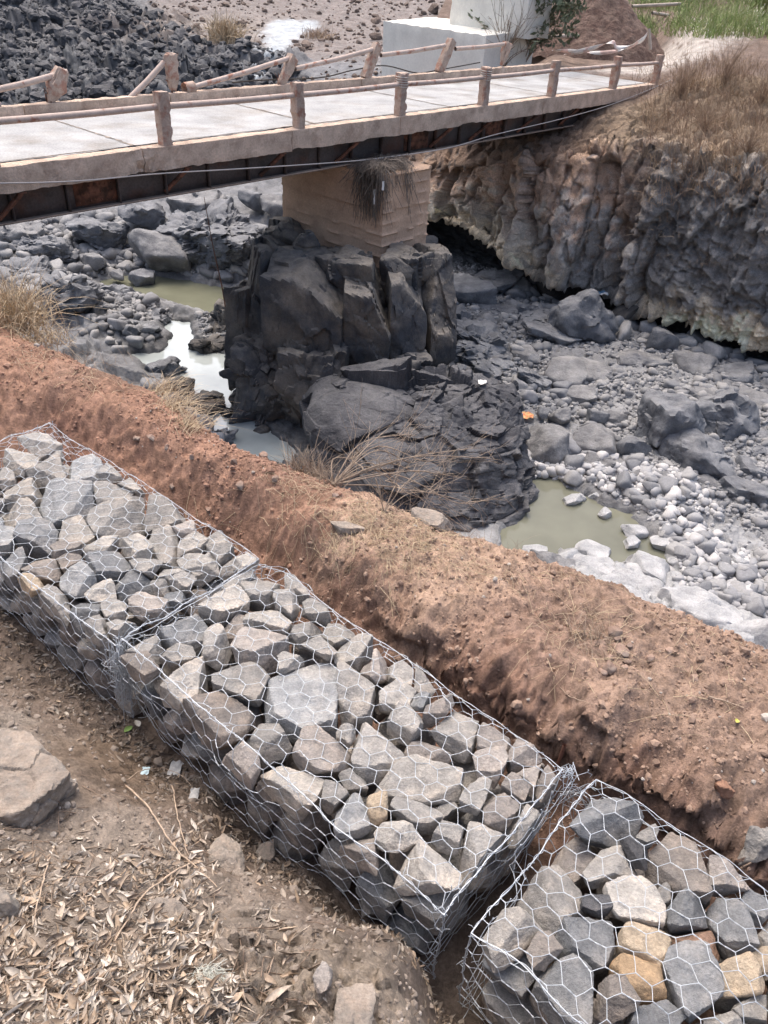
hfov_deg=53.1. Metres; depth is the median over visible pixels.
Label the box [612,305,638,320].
boulder
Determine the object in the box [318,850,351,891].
quarry stone
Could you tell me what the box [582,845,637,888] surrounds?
quarry stone
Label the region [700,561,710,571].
river cobble
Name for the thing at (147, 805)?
twig
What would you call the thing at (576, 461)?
river cobble
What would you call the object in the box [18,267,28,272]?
river cobble
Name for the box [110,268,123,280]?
boulder
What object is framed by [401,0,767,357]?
cliff
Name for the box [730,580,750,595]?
river cobble
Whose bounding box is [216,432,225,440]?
river cobble
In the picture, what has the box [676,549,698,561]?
river cobble
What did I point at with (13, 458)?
quarry stone
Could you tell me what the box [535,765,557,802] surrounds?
quarry stone
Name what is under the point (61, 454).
quarry stone
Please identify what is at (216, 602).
quarry stone
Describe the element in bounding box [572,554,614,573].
river stone
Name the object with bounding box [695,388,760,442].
boulder
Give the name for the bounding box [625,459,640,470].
river cobble
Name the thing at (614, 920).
quarry stone
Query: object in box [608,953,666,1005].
quarry stone
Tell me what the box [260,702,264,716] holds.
quarry stone
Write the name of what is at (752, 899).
quarry stone
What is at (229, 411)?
boulder
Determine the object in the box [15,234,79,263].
boulder
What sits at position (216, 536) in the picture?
quarry stone
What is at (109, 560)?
quarry stone
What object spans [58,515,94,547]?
quarry stone
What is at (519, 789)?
quarry stone
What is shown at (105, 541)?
quarry stone
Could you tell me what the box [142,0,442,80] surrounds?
slope rubble
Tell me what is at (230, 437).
boulder
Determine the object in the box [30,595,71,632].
quarry stone
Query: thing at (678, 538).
river cobble
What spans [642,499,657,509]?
river cobble
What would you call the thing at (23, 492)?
quarry stone
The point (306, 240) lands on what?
boulder
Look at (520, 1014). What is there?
quarry stone
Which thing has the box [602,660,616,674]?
pebble
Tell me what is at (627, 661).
pebble
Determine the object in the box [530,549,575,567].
boulder
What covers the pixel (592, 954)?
quarry stone
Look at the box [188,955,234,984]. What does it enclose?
frayed sacking
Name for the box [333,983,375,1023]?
stone
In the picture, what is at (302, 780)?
quarry stone
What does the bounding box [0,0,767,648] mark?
riverbed ground
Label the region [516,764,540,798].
quarry stone
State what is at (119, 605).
quarry stone
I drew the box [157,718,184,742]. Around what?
quarry stone
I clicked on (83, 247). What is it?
river cobble
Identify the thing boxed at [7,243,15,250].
river cobble
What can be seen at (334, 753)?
quarry stone
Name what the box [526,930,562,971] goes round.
quarry stone
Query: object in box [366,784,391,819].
quarry stone
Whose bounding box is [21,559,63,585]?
quarry stone
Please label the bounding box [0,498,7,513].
quarry stone
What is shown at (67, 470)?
quarry stone
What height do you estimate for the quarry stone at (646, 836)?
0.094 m
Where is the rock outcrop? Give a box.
[219,216,456,427]
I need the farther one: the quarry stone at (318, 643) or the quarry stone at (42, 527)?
the quarry stone at (42, 527)
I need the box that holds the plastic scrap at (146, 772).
[140,767,149,774]
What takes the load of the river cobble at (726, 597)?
on the riverbed gravel
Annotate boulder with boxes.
[0,221,45,242]
[2,255,52,275]
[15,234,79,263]
[36,273,103,317]
[64,215,129,250]
[82,252,106,270]
[100,284,141,293]
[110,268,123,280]
[117,200,165,229]
[122,322,163,342]
[127,228,190,272]
[128,269,154,286]
[144,356,187,378]
[147,308,171,324]
[155,197,259,270]
[166,189,227,212]
[168,375,194,396]
[183,389,225,415]
[188,333,224,354]
[207,298,225,333]
[213,427,238,444]
[220,407,232,418]
[238,190,264,212]
[253,424,269,433]
[260,194,282,216]
[273,221,297,245]
[292,230,320,251]
[299,356,538,531]
[315,254,332,271]
[334,253,374,294]
[379,253,413,290]
[419,252,434,286]
[454,273,496,305]
[454,319,509,363]
[456,303,472,320]
[456,350,516,377]
[474,268,524,293]
[478,299,549,324]
[511,344,540,362]
[517,367,551,390]
[521,321,581,344]
[526,424,569,463]
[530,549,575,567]
[537,406,549,418]
[543,356,587,384]
[547,407,570,423]
[548,288,618,343]
[567,384,596,403]
[573,423,616,454]
[579,357,614,381]
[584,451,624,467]
[585,408,609,424]
[602,569,665,596]
[607,410,627,422]
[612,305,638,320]
[616,349,671,366]
[616,435,651,455]
[629,469,669,484]
[634,389,706,448]
[646,327,678,351]
[657,585,742,626]
[658,428,736,479]
[673,350,716,374]
[682,386,715,398]
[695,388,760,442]
[697,474,721,488]
[711,361,759,384]
[714,619,767,646]
[718,475,767,505]
[736,455,767,477]
[738,385,767,405]
[745,427,767,456]
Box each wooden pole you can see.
[551,34,574,38]
[631,2,680,7]
[647,28,651,49]
[651,11,667,16]
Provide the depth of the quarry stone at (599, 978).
2.77 m
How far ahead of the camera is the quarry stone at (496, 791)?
3.53 m
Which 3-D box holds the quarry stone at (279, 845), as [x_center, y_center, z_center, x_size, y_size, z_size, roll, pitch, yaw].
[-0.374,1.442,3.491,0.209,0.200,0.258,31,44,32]
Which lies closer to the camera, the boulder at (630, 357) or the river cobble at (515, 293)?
the boulder at (630, 357)
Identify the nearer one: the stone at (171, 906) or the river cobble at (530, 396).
the stone at (171, 906)
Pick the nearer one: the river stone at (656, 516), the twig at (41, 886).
the twig at (41, 886)
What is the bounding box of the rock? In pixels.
[0,729,77,828]
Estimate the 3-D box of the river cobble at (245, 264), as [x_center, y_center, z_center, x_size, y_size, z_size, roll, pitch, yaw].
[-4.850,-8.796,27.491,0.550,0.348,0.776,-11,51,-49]
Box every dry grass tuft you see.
[0,249,119,359]
[0,266,58,309]
[0,306,87,351]
[52,341,132,376]
[134,379,231,435]
[139,367,219,416]
[160,394,254,438]
[188,5,258,43]
[263,430,341,474]
[279,443,342,478]
[291,451,356,487]
[299,23,339,39]
[426,514,469,537]
[451,522,494,545]
[475,536,532,554]
[562,608,643,660]
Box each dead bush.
[331,378,514,535]
[339,410,475,536]
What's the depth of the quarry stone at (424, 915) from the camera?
2.87 m
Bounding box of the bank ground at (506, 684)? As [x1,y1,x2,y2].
[0,326,767,1023]
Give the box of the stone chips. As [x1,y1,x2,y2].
[33,462,539,844]
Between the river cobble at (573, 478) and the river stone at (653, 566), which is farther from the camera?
the river cobble at (573, 478)
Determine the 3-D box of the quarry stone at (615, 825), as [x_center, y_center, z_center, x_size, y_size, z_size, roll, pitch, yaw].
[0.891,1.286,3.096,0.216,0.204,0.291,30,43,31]
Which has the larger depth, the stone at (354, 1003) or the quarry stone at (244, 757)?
the quarry stone at (244, 757)
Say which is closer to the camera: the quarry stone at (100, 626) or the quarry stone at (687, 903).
the quarry stone at (687, 903)
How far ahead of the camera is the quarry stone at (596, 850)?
3.28 m
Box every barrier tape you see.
[552,37,642,54]
[564,32,647,54]
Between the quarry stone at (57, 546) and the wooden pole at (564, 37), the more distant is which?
the wooden pole at (564, 37)
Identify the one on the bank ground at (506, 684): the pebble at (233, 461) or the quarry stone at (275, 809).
the pebble at (233, 461)
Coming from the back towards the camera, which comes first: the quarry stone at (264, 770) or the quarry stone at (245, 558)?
the quarry stone at (245, 558)
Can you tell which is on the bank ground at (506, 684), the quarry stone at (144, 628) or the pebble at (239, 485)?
the pebble at (239, 485)
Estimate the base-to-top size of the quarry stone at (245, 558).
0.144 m
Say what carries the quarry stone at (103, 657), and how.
in the wire basket at (76, 617)
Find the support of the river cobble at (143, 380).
on the riverbed gravel
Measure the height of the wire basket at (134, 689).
0.670 m
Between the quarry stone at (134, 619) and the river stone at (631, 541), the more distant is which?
the river stone at (631, 541)
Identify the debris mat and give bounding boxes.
[340,149,421,225]
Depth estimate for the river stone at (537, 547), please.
15.71 m
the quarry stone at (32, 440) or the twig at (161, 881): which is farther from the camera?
the quarry stone at (32, 440)
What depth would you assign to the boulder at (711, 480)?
17.39 m
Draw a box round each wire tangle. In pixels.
[101,636,139,723]
[544,774,589,820]
[559,762,578,784]
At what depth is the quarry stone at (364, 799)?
3.22 m
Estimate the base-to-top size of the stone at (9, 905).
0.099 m
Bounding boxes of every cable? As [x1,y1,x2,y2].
[0,80,669,183]
[232,62,479,82]
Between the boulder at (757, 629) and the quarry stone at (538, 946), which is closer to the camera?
the quarry stone at (538, 946)
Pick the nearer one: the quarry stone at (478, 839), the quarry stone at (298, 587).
the quarry stone at (478, 839)
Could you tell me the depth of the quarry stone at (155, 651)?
3.69 m
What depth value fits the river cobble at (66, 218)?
29.18 m
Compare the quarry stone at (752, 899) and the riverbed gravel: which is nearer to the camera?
the quarry stone at (752, 899)
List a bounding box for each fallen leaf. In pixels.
[124,726,132,731]
[134,720,140,725]
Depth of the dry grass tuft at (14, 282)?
7.51 m
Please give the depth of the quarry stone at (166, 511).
4.51 m
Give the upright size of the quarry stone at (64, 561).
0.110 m
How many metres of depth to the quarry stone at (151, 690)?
3.77 m
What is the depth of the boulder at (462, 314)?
23.59 m
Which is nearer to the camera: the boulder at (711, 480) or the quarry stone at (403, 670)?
the quarry stone at (403, 670)
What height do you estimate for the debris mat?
1.553 m
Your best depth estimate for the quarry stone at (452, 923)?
3.02 m
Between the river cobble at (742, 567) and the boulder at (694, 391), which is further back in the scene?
the boulder at (694, 391)
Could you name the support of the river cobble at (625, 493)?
on the riverbed gravel
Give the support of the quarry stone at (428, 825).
in the wire basket at (134, 689)
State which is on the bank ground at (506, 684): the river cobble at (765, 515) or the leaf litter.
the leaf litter
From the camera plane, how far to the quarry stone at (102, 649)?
3.86 m
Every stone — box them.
[0,467,17,491]
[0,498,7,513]
[0,511,8,524]
[0,525,15,555]
[0,546,28,590]
[0,555,33,594]
[0,590,28,612]
[0,888,19,922]
[3,448,41,480]
[3,478,42,511]
[5,497,41,527]
[10,587,31,613]
[13,517,58,560]
[17,432,62,460]
[17,573,43,596]
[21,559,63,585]
[23,612,47,635]
[25,454,65,494]
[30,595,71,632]
[38,584,69,627]
[38,588,68,622]
[39,477,96,532]
[44,626,61,647]
[49,451,64,462]
[50,539,83,560]
[56,553,81,572]
[57,643,87,672]
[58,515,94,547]
[58,623,79,647]
[59,561,96,599]
[60,599,89,639]
[62,465,69,478]
[69,454,102,481]
[69,603,104,638]
[76,638,100,659]
[83,535,119,558]
[83,657,127,697]
[84,579,116,603]
[84,614,110,646]
[85,550,131,584]
[86,496,144,552]
[93,481,133,504]
[97,463,122,483]
[98,644,126,656]
[100,598,127,621]
[101,641,132,668]
[106,619,137,646]
[114,678,147,716]
[115,570,153,604]
[116,478,144,497]
[120,651,159,684]
[121,533,153,561]
[125,635,163,665]
[126,609,141,636]
[128,591,174,625]
[129,558,162,580]
[130,622,151,645]
[141,680,170,719]
[144,492,185,533]
[148,897,189,917]
[149,525,178,574]
[150,579,169,597]
[151,611,185,636]
[152,664,172,694]
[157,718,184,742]
[158,568,185,583]
[158,614,207,655]
[159,643,195,670]
[159,656,208,710]
[163,708,193,734]
[164,591,185,609]
[168,571,196,595]
[171,520,196,540]
[177,531,208,559]
[177,552,219,587]
[179,588,208,616]
[181,734,200,759]
[183,691,254,752]
[191,552,218,585]
[191,730,235,763]
[197,584,249,627]
[201,578,226,596]
[201,623,231,671]
[204,531,229,548]
[205,542,234,570]
[205,657,232,688]
[207,833,244,875]
[208,762,247,804]
[211,661,270,706]
[219,556,237,581]
[222,569,256,589]
[222,741,260,789]
[224,613,244,653]
[230,627,289,675]
[231,771,257,787]
[232,552,258,573]
[239,580,280,611]
[241,737,278,785]
[243,610,280,627]
[244,706,262,740]
[247,787,276,841]
[250,723,292,768]
[252,611,291,636]
[255,839,275,862]
[256,780,275,802]
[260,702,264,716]
[260,766,323,820]
[261,801,284,821]
[264,663,338,744]
[271,821,326,860]
[273,589,299,621]
[277,651,304,675]
[279,743,299,770]
[279,799,332,855]
[284,572,309,604]
[289,622,321,649]
[291,645,321,666]
[292,725,352,778]
[301,598,331,626]
[301,635,336,661]
[312,960,332,993]
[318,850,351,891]
[320,838,364,878]
[321,623,354,650]
[321,779,348,814]
[322,658,334,664]
[330,521,364,534]
[331,794,367,820]
[333,633,372,672]
[333,793,371,838]
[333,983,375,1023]
[336,662,375,734]
[336,723,355,749]
[338,768,367,796]
[338,838,378,875]
[346,819,378,850]
[351,722,404,785]
[356,857,402,922]
[360,898,399,917]
[361,662,379,688]
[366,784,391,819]
[366,789,388,826]
[370,648,387,683]
[373,683,388,723]
[373,820,422,852]
[375,754,464,811]
[377,716,435,751]
[379,677,416,714]
[382,852,389,861]
[383,902,433,954]
[385,660,413,685]
[387,700,422,745]
[389,796,442,835]
[389,836,437,878]
[393,840,461,895]
[400,873,470,935]
[403,741,451,763]
[410,691,430,711]
[411,507,452,531]
[414,663,435,698]
[422,694,454,727]
[429,820,464,855]
[430,711,478,762]
[434,802,457,820]
[439,892,468,937]
[440,838,492,890]
[445,819,466,836]
[445,901,465,931]
[447,761,477,820]
[459,776,491,815]
[459,821,502,880]
[461,802,523,858]
[468,856,503,893]
[473,746,508,788]
[476,722,510,753]
[480,793,519,831]
[481,992,497,1023]
[482,906,542,972]
[483,953,542,1000]
[483,978,542,1023]
[485,784,500,801]
[493,846,522,876]
[500,772,530,805]
[506,738,541,773]
[506,774,549,807]
[507,804,541,850]
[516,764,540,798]
[516,865,587,935]
[522,544,547,552]
[524,803,544,839]
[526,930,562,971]
[530,989,550,1023]
[532,953,593,1023]
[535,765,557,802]
[551,837,595,888]
[554,916,614,974]
[562,493,582,504]
[569,797,643,848]
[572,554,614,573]
[574,539,610,556]
[580,887,595,895]
[580,894,612,919]
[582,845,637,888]
[584,842,603,854]
[588,492,598,498]
[592,998,624,1023]
[593,945,616,998]
[594,974,640,1023]
[596,868,644,932]
[597,506,611,518]
[602,875,666,930]
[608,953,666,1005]
[616,921,671,967]
[619,834,647,870]
[620,524,648,538]
[623,535,640,548]
[624,563,645,574]
[626,999,686,1023]
[630,550,669,583]
[636,824,658,848]
[644,832,713,909]
[647,514,660,520]
[650,535,670,550]
[658,882,670,906]
[662,940,724,1023]
[663,916,703,936]
[666,888,707,934]
[667,557,677,565]
[667,571,681,574]
[670,931,719,960]
[703,1011,741,1023]
[704,898,759,959]
[707,855,749,896]
[710,952,748,1013]
[714,779,735,799]
[719,951,764,998]
[730,553,748,563]
[731,995,766,1023]
[738,826,767,865]
[740,889,767,926]
[752,946,767,980]
[758,922,767,947]
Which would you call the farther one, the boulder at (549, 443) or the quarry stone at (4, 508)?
the boulder at (549, 443)
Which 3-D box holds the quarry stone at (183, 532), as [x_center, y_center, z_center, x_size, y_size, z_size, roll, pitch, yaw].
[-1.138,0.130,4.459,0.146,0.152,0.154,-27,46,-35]
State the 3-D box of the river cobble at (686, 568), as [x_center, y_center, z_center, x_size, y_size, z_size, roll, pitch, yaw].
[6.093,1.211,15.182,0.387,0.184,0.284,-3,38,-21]
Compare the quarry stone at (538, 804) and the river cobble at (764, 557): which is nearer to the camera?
the quarry stone at (538, 804)
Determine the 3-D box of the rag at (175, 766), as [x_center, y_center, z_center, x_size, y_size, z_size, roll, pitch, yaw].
[-1.021,1.255,3.758,0.068,0.027,0.094,4,36,0]
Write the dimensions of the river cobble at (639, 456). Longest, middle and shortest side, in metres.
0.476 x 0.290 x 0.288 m
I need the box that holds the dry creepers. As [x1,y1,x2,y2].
[538,134,767,267]
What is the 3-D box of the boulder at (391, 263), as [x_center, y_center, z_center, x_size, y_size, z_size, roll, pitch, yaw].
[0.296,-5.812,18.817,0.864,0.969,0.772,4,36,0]
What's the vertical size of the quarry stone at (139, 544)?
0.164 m
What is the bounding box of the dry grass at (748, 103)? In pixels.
[619,42,767,221]
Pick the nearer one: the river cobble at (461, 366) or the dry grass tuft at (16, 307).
the dry grass tuft at (16, 307)
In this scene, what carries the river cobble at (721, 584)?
on the riverbed gravel
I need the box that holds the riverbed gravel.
[0,210,767,617]
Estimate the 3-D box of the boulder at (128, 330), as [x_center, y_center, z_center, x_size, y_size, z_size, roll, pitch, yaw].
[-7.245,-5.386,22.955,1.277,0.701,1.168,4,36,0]
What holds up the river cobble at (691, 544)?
on the riverbed ground at (280, 32)
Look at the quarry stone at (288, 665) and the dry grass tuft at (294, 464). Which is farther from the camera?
the dry grass tuft at (294, 464)
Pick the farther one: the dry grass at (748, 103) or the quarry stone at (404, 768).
the dry grass at (748, 103)
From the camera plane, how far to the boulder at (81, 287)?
22.71 m
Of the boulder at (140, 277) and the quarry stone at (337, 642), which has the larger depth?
the boulder at (140, 277)
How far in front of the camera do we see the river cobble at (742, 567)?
15.10 m
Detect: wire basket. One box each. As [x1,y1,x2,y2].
[0,422,262,718]
[113,560,564,978]
[456,770,767,1023]
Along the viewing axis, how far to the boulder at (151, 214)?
28.36 m
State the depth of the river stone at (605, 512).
16.89 m
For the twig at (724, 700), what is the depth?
3.55 m
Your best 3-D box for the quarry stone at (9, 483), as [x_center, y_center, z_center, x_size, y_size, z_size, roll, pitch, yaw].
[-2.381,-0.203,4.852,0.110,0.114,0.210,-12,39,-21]
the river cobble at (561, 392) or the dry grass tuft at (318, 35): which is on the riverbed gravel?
the river cobble at (561, 392)
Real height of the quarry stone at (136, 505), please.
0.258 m
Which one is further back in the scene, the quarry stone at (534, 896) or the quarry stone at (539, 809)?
the quarry stone at (539, 809)
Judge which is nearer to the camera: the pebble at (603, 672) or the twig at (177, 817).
the twig at (177, 817)
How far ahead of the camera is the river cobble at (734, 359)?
23.04 m
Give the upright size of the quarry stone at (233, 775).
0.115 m
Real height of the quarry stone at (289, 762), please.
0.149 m
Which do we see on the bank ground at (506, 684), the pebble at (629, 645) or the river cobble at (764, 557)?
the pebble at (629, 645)
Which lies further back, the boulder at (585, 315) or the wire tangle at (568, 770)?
the boulder at (585, 315)
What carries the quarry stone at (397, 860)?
in the wire basket at (134, 689)
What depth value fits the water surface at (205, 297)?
26.54 m
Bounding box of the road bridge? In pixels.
[0,37,664,225]
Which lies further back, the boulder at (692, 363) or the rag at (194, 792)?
the boulder at (692, 363)
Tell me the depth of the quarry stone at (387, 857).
3.26 m
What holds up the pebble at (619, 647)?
on the bank ground at (506, 684)
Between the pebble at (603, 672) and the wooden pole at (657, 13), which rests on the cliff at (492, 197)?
the wooden pole at (657, 13)
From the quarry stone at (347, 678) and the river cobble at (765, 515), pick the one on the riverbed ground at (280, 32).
the river cobble at (765, 515)
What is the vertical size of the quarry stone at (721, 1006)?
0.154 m
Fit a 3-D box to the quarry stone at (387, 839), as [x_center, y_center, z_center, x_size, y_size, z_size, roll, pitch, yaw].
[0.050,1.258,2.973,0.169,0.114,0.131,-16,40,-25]
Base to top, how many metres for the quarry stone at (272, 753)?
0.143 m
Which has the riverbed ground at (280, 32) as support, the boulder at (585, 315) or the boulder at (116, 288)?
the boulder at (585, 315)
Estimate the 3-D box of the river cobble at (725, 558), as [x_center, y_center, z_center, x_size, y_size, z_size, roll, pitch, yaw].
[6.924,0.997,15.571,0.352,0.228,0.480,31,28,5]
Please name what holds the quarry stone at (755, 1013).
in the wire basket at (538, 980)
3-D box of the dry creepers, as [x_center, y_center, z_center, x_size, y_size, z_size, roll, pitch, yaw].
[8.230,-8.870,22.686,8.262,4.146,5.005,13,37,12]
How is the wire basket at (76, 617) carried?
on the bank ground at (506, 684)
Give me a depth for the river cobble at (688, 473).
17.25 m
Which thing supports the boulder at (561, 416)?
on the riverbed gravel
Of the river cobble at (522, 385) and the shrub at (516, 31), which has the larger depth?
the shrub at (516, 31)
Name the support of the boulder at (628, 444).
on the riverbed ground at (280, 32)
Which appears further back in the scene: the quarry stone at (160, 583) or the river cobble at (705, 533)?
the river cobble at (705, 533)
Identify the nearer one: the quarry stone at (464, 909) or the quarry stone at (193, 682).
the quarry stone at (464, 909)
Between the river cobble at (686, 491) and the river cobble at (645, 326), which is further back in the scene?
the river cobble at (645, 326)
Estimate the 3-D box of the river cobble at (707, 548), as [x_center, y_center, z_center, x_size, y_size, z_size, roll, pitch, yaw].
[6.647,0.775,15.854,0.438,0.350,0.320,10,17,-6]
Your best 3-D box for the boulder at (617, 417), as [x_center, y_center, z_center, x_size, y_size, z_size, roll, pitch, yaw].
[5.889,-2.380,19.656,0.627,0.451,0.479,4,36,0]
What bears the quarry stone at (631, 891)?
on the quarry stone at (665, 928)
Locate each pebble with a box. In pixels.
[133,436,140,440]
[146,434,153,440]
[230,459,236,463]
[235,480,244,490]
[259,451,267,457]
[272,475,278,481]
[592,639,606,645]
[598,668,607,675]
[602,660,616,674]
[605,654,614,661]
[608,626,622,636]
[613,642,629,657]
[622,658,631,664]
[625,643,632,648]
[646,654,654,661]
[665,647,673,653]
[689,674,698,681]
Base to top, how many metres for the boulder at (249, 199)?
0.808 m
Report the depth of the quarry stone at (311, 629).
3.82 m
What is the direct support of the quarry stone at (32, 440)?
in the wire basket at (76, 617)
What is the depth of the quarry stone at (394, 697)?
3.52 m
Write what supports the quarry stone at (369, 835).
in the wire basket at (134, 689)
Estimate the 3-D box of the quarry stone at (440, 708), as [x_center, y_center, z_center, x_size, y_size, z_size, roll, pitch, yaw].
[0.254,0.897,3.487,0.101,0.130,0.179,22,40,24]
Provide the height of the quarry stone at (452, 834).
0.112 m
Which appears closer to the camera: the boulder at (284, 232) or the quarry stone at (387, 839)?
the quarry stone at (387, 839)
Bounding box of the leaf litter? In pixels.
[0,606,463,1023]
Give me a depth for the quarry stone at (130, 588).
4.06 m
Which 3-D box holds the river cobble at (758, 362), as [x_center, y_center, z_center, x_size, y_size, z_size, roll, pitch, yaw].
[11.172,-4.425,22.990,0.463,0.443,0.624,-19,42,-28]
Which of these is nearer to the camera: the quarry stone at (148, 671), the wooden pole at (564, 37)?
the quarry stone at (148, 671)
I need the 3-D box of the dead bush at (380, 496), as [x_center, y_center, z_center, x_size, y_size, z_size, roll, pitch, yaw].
[0.315,-0.118,5.030,1.442,1.386,0.689,-23,44,-32]
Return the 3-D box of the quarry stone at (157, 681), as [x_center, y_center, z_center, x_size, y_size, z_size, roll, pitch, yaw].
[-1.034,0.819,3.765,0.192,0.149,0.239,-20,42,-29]
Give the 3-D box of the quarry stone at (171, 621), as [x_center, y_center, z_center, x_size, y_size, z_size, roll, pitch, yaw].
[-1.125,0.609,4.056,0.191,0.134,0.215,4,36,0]
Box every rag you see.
[167,760,183,776]
[189,788,199,798]
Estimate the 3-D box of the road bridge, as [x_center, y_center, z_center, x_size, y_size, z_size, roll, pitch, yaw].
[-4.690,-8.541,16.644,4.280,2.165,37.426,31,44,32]
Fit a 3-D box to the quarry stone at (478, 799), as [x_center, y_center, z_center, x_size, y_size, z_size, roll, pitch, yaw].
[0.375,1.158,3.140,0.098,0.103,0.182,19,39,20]
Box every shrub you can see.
[468,0,588,61]
[479,0,550,66]
[639,35,715,97]
[678,77,744,131]
[698,23,767,84]
[720,107,767,153]
[732,50,767,104]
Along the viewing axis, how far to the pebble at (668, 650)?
3.80 m
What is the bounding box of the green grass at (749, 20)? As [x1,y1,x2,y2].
[628,0,767,39]
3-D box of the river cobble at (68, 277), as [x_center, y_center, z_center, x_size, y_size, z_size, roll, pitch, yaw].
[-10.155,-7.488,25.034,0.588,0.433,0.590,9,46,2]
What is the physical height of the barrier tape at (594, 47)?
1.103 m
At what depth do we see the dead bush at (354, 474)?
5.48 m
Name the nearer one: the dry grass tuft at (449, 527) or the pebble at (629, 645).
the pebble at (629, 645)
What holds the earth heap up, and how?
on the cliff at (492, 197)
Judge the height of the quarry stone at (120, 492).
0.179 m
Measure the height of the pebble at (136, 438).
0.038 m
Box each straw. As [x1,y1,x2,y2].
[0,333,767,743]
[0,767,324,1023]
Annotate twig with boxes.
[31,846,54,927]
[50,972,98,1005]
[76,861,118,902]
[94,861,193,993]
[125,785,216,886]
[126,768,190,784]
[171,785,188,855]
[260,941,276,989]
[708,696,743,707]
[737,862,751,872]
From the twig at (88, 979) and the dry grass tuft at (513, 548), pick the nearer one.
the twig at (88, 979)
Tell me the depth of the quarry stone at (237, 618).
3.87 m
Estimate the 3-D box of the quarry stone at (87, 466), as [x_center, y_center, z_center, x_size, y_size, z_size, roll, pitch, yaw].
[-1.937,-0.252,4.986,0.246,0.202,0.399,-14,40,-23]
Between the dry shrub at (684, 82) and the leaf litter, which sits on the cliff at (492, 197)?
the dry shrub at (684, 82)
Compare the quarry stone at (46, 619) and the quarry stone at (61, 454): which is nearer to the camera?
the quarry stone at (46, 619)
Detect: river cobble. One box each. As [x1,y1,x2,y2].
[0,242,8,248]
[0,266,10,282]
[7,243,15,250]
[15,250,32,257]
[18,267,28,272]
[25,285,39,296]
[46,226,54,230]
[50,258,64,269]
[51,269,61,277]
[60,213,78,223]
[64,273,77,279]
[79,243,96,253]
[95,212,113,220]
[107,318,127,330]
[111,345,127,353]
[115,260,135,270]
[126,335,143,348]
[140,377,158,389]
[195,262,206,271]
[197,414,213,430]
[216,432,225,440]
[219,270,233,282]
[242,259,248,269]
[256,223,267,233]
[456,363,466,369]
[504,288,526,299]
[509,344,523,352]
[513,377,527,388]
[517,277,530,288]
[519,389,537,403]
[547,388,567,397]
[552,381,571,388]
[563,470,582,486]
[564,454,584,469]
[568,434,580,454]
[615,315,631,327]
[616,471,632,489]
[617,320,630,340]
[622,488,629,498]
[625,453,644,462]
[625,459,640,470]
[630,494,649,504]
[638,320,657,332]
[642,481,658,493]
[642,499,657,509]
[645,477,658,482]
[657,475,678,493]
[658,530,676,537]
[662,379,680,388]
[665,541,690,555]
[671,536,686,541]
[673,545,685,556]
[675,333,687,338]
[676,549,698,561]
[679,334,697,346]
[679,540,695,547]
[680,486,693,498]
[680,504,692,516]
[681,466,696,479]
[682,553,696,566]
[682,566,692,575]
[682,568,703,577]
[686,330,710,342]
[697,530,710,539]
[697,542,714,555]
[698,580,711,590]
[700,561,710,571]
[702,340,725,359]
[704,383,717,388]
[709,579,726,590]
[715,590,733,602]
[718,561,735,577]
[719,548,733,555]
[719,554,730,564]
[721,346,733,359]
[723,589,738,599]
[728,353,745,360]
[728,358,745,362]
[728,592,743,603]
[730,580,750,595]
[735,568,758,581]
[738,565,749,570]
[741,595,767,608]
[745,358,767,365]
[745,564,757,574]
[745,596,765,615]
[746,584,758,592]
[750,591,763,597]
[753,547,767,557]
[753,578,763,590]
[754,511,767,519]
[761,553,767,560]
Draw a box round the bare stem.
[204,198,225,305]
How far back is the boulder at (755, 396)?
20.64 m
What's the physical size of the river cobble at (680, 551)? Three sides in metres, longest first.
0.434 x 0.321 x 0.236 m
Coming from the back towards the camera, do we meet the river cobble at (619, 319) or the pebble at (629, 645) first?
the river cobble at (619, 319)
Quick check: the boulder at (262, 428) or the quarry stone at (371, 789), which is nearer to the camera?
the quarry stone at (371, 789)
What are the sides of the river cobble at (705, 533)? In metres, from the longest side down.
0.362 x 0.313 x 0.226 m
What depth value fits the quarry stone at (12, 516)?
4.50 m
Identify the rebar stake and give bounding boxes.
[556,743,566,767]
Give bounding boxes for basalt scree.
[0,0,308,104]
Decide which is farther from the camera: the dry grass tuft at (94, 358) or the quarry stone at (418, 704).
the dry grass tuft at (94, 358)
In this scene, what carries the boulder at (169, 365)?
on the riverbed ground at (280, 32)
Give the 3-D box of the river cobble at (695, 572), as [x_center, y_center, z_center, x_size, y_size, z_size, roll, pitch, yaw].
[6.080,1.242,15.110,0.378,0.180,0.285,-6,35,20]
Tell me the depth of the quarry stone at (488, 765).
3.23 m
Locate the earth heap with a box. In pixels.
[532,0,663,61]
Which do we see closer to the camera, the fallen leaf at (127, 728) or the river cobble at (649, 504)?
the fallen leaf at (127, 728)
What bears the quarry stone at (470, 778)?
in the wire basket at (134, 689)
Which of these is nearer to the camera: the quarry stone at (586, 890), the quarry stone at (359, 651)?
the quarry stone at (586, 890)
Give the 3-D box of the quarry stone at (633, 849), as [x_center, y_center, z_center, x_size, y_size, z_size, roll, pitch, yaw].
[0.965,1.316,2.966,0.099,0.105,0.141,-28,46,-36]
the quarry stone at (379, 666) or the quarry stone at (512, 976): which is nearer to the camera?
the quarry stone at (512, 976)
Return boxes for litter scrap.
[478,380,486,384]
[522,411,533,418]
[598,290,607,295]
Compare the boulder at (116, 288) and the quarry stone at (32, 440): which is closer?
the quarry stone at (32, 440)
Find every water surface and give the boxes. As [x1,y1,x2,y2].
[100,276,223,312]
[132,320,295,462]
[500,478,669,564]
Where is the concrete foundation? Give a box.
[381,0,551,75]
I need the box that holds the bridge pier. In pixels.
[281,158,431,272]
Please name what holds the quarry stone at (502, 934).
in the wire basket at (538, 980)

